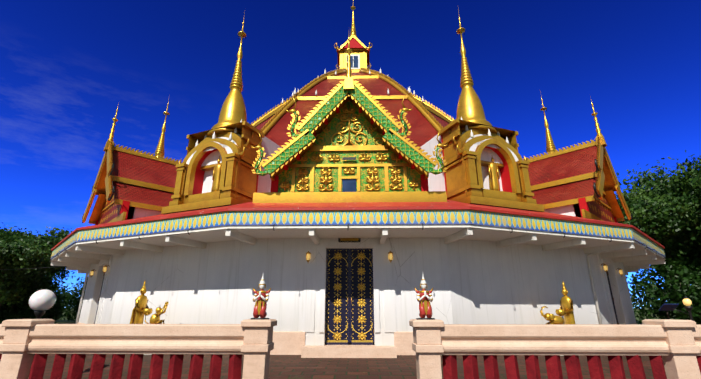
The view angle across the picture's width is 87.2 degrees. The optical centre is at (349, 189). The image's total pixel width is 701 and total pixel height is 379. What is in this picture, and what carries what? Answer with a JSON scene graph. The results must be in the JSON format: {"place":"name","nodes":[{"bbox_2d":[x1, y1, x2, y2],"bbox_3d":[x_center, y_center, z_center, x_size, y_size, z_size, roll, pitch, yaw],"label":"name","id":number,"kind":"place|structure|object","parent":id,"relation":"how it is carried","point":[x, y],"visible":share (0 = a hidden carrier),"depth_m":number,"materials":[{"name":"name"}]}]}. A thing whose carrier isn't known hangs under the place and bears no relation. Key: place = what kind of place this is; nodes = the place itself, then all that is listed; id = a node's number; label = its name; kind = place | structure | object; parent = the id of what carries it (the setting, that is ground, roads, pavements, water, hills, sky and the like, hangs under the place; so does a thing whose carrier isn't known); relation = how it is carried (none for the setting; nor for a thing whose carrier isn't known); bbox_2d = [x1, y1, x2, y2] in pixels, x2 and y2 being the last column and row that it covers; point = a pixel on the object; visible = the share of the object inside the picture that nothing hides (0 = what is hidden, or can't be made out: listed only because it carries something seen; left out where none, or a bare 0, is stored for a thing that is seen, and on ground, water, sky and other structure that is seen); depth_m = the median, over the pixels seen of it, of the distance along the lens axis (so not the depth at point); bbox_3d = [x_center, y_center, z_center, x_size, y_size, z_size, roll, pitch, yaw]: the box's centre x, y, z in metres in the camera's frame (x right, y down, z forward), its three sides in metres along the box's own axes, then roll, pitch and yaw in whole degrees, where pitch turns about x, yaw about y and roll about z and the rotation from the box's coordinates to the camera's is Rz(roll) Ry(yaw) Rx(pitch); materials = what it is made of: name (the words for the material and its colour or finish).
{"place":"outdoors","nodes":[
{"label":"outdoors","id":0,"kind":"place"},
{"bbox_2d":[0,0,700,307],"label":"sky","id":1,"kind":"structure","parent":0,"point":[67,66],"materials":[{"name":"blue"}]},
{"bbox_2d":[251,5,453,149],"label":"roof dome","id":2,"kind":"structure","parent":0,"point":[427,121],"depth_m":19.46,"materials":[{"name":"red paint"}]},
{"bbox_2d":[43,308,671,378],"bbox_3d":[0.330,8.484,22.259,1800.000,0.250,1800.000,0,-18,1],"label":"ground sheet","id":3,"kind":"object","parent":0,"point":[296,366],"depth_m":7.58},
{"bbox_2d":[0,222,25,242],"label":"tree","id":4,"kind":"object","parent":3,"relation":"on","point":[5,236],"visible":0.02,"depth_m":26.66,"materials":[{"name":"green plant"}]},
{"bbox_2d":[0,230,64,308],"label":"tree","id":5,"kind":"object","parent":3,"relation":"on","point":[20,255],"visible":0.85,"depth_m":21.29,"materials":[{"name":"green plant"}]},
{"bbox_2d":[5,266,62,269],"bbox_3d":[-29.289,4.195,21.087,30.383,7.800,0.239,-2,-18,6],"label":"power cable pole","id":6,"kind":"object","parent":3,"relation":"on","point":[31,268],"visible":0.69,"depth_m":19.86,"materials":[{"name":"black metal"}]},
{"bbox_2d":[0,225,75,293],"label":"tree","id":7,"kind":"object","parent":3,"relation":"on","point":[61,233],"visible":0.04,"depth_m":29.84,"materials":[{"name":"green plant"}]},
{"bbox_2d":[0,271,76,323],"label":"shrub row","id":8,"kind":"object","parent":3,"relation":"on","point":[22,310],"visible":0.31,"depth_m":25.18,"materials":[{"name":"green plant"}]},
{"bbox_2d":[29,289,55,318],"bbox_3d":[-5.763,2.717,6.718,0.400,1.730,0.400,0,-18,1],"label":"globe lamp post","id":9,"kind":"object","parent":3,"relation":"on","point":[41,302],"visible":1,"depth_m":6.80,"materials":[{"name":"white glass"}]},
{"bbox_2d":[56,277,87,322],"bbox_3d":[-20.026,9.410,31.860,28.000,5.005,6.762,-16,-23,40],"label":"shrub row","id":10,"kind":"object","parent":3,"relation":"on","point":[74,306],"visible":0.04,"depth_m":36.45,"materials":[{"name":"green plant"}]},
{"bbox_2d":[130,281,152,323],"bbox_3d":[-5.903,3.523,10.386,0.682,1.937,0.628,-12,-22,34],"label":"statue","id":11,"kind":"object","parent":3,"relation":"on","point":[141,309],"visible":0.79,"depth_m":10.32,"materials":[{"name":"gold metal"}]},
{"bbox_2d":[144,302,168,354],"bbox_3d":[-5.233,3.713,9.956,0.700,1.312,0.700,3,-18,-8],"label":"statue","id":12,"kind":"object","parent":3,"relation":"on","point":[155,318],"visible":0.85,"depth_m":9.97,"materials":[{"name":"gold metal"}]},
{"bbox_2d":[0,319,700,378],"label":"balustrade","id":13,"kind":"object","parent":3,"relation":"on","point":[671,348],"visible":1,"depth_m":5.14,"materials":[{"name":"beige concrete"}]},
{"bbox_2d":[251,276,270,319],"bbox_3d":[-1.308,1.585,5.508,0.283,0.705,0.254,0,-18,1],"label":"deity statue","id":14,"kind":"object","parent":13,"relation":"on","point":[260,296],"visible":0.96,"depth_m":5.41,"materials":[{"name":"multicoloured stone"}]},
{"bbox_2d":[414,275,434,319],"bbox_3d":[1.112,1.568,5.453,0.283,0.705,0.254,0,-18,1],"label":"deity statue","id":15,"kind":"object","parent":13,"relation":"on","point":[424,296],"visible":1,"depth_m":5.35,"materials":[{"name":"multicoloured stone"}]},
{"bbox_2d":[72,238,637,357],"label":"wall","id":16,"kind":"structure","parent":3,"relation":"on","point":[342,297],"depth_m":10.26,"materials":[{"name":"white paint"}]},
{"bbox_2d":[50,200,665,274],"bbox_3d":[0.330,4.618,23.500,30.162,2.210,30.162,0,-18,1],"label":"eave","id":17,"kind":"object","parent":16,"relation":"on","point":[632,248],"visible":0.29,"depth_m":9.84,"materials":[{"name":"white paint"}]},
{"bbox_2d":[82,103,181,224],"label":"gabled roof","id":18,"kind":"structure","parent":17,"relation":"on","point":[129,183],"depth_m":15.00,"materials":[{"name":"red tile"}]},
{"bbox_2d":[154,95,169,156],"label":"spire","id":19,"kind":"structure","parent":17,"relation":"on","point":[160,149],"depth_m":21.24,"materials":[{"name":"gold metal"}]},
{"bbox_2d":[161,12,281,213],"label":"spired tower","id":20,"kind":"structure","parent":17,"relation":"on","point":[215,167],"depth_m":13.06,"materials":[{"name":"gold metal"}]},
{"bbox_2d":[251,37,447,202],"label":"gable","id":21,"kind":"structure","parent":17,"relation":"on","point":[349,143],"depth_m":10.69,"materials":[{"name":"gold paint"}]},
{"bbox_2d":[421,10,544,211],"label":"spired tower","id":22,"kind":"structure","parent":17,"relation":"on","point":[486,164],"depth_m":12.84,"materials":[{"name":"gold metal"}]},
{"bbox_2d":[540,91,555,152],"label":"spire","id":23,"kind":"structure","parent":17,"relation":"on","point":[550,146],"depth_m":20.76,"materials":[{"name":"gold metal"}]},
{"bbox_2d":[523,96,631,222],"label":"gabled roof","id":24,"kind":"structure","parent":17,"relation":"on","point":[581,180],"depth_m":14.64,"materials":[{"name":"red tile"}]},
{"bbox_2d":[540,306,563,355],"bbox_3d":[5.466,3.721,9.793,0.750,1.199,0.750,3,-18,-8],"label":"statue","id":25,"kind":"object","parent":3,"relation":"on","point":[552,318],"visible":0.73,"depth_m":9.80,"materials":[{"name":"gold metal"}]},
{"bbox_2d":[555,282,574,323],"bbox_3d":[6.051,3.479,10.176,0.673,1.894,0.628,-4,-18,11],"label":"statue","id":26,"kind":"object","parent":3,"relation":"on","point":[566,309],"visible":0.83,"depth_m":10.12,"materials":[{"name":"gold metal"}]},
{"bbox_2d":[615,157,700,318],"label":"tree","id":27,"kind":"object","parent":3,"relation":"on","point":[647,185],"visible":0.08,"depth_m":25.10,"materials":[{"name":"green plant"}]},
{"bbox_2d":[618,189,700,323],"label":"tree","id":28,"kind":"object","parent":3,"relation":"on","point":[672,227],"visible":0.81,"depth_m":21.48,"materials":[{"name":"green plant"}]},
{"bbox_2d":[627,268,698,319],"bbox_3d":[31.725,5.343,22.429,25.626,6.670,6.720,-14,-23,37],"label":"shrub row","id":29,"kind":"object","parent":3,"relation":"on","point":[639,298],"visible":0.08,"depth_m":28.96,"materials":[{"name":"green plant"}]},
{"bbox_2d":[626,242,700,323],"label":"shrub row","id":30,"kind":"object","parent":3,"relation":"on","point":[693,290],"visible":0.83,"depth_m":21.02,"materials":[{"name":"green plant"}]},
{"bbox_2d":[659,296,693,320],"bbox_3d":[9.299,3.743,10.322,0.860,1.480,0.257,0,-18,1],"label":"lamp","id":31,"kind":"object","parent":3,"relation":"on","point":[686,301],"visible":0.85,"depth_m":10.42,"materials":[{"name":"black metal"}]},
{"bbox_2d":[656,150,700,202],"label":"tree","id":32,"kind":"object","parent":3,"relation":"on","point":[691,178],"visible":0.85,"depth_m":22.18,"materials":[{"name":"green plant"}]}
]}

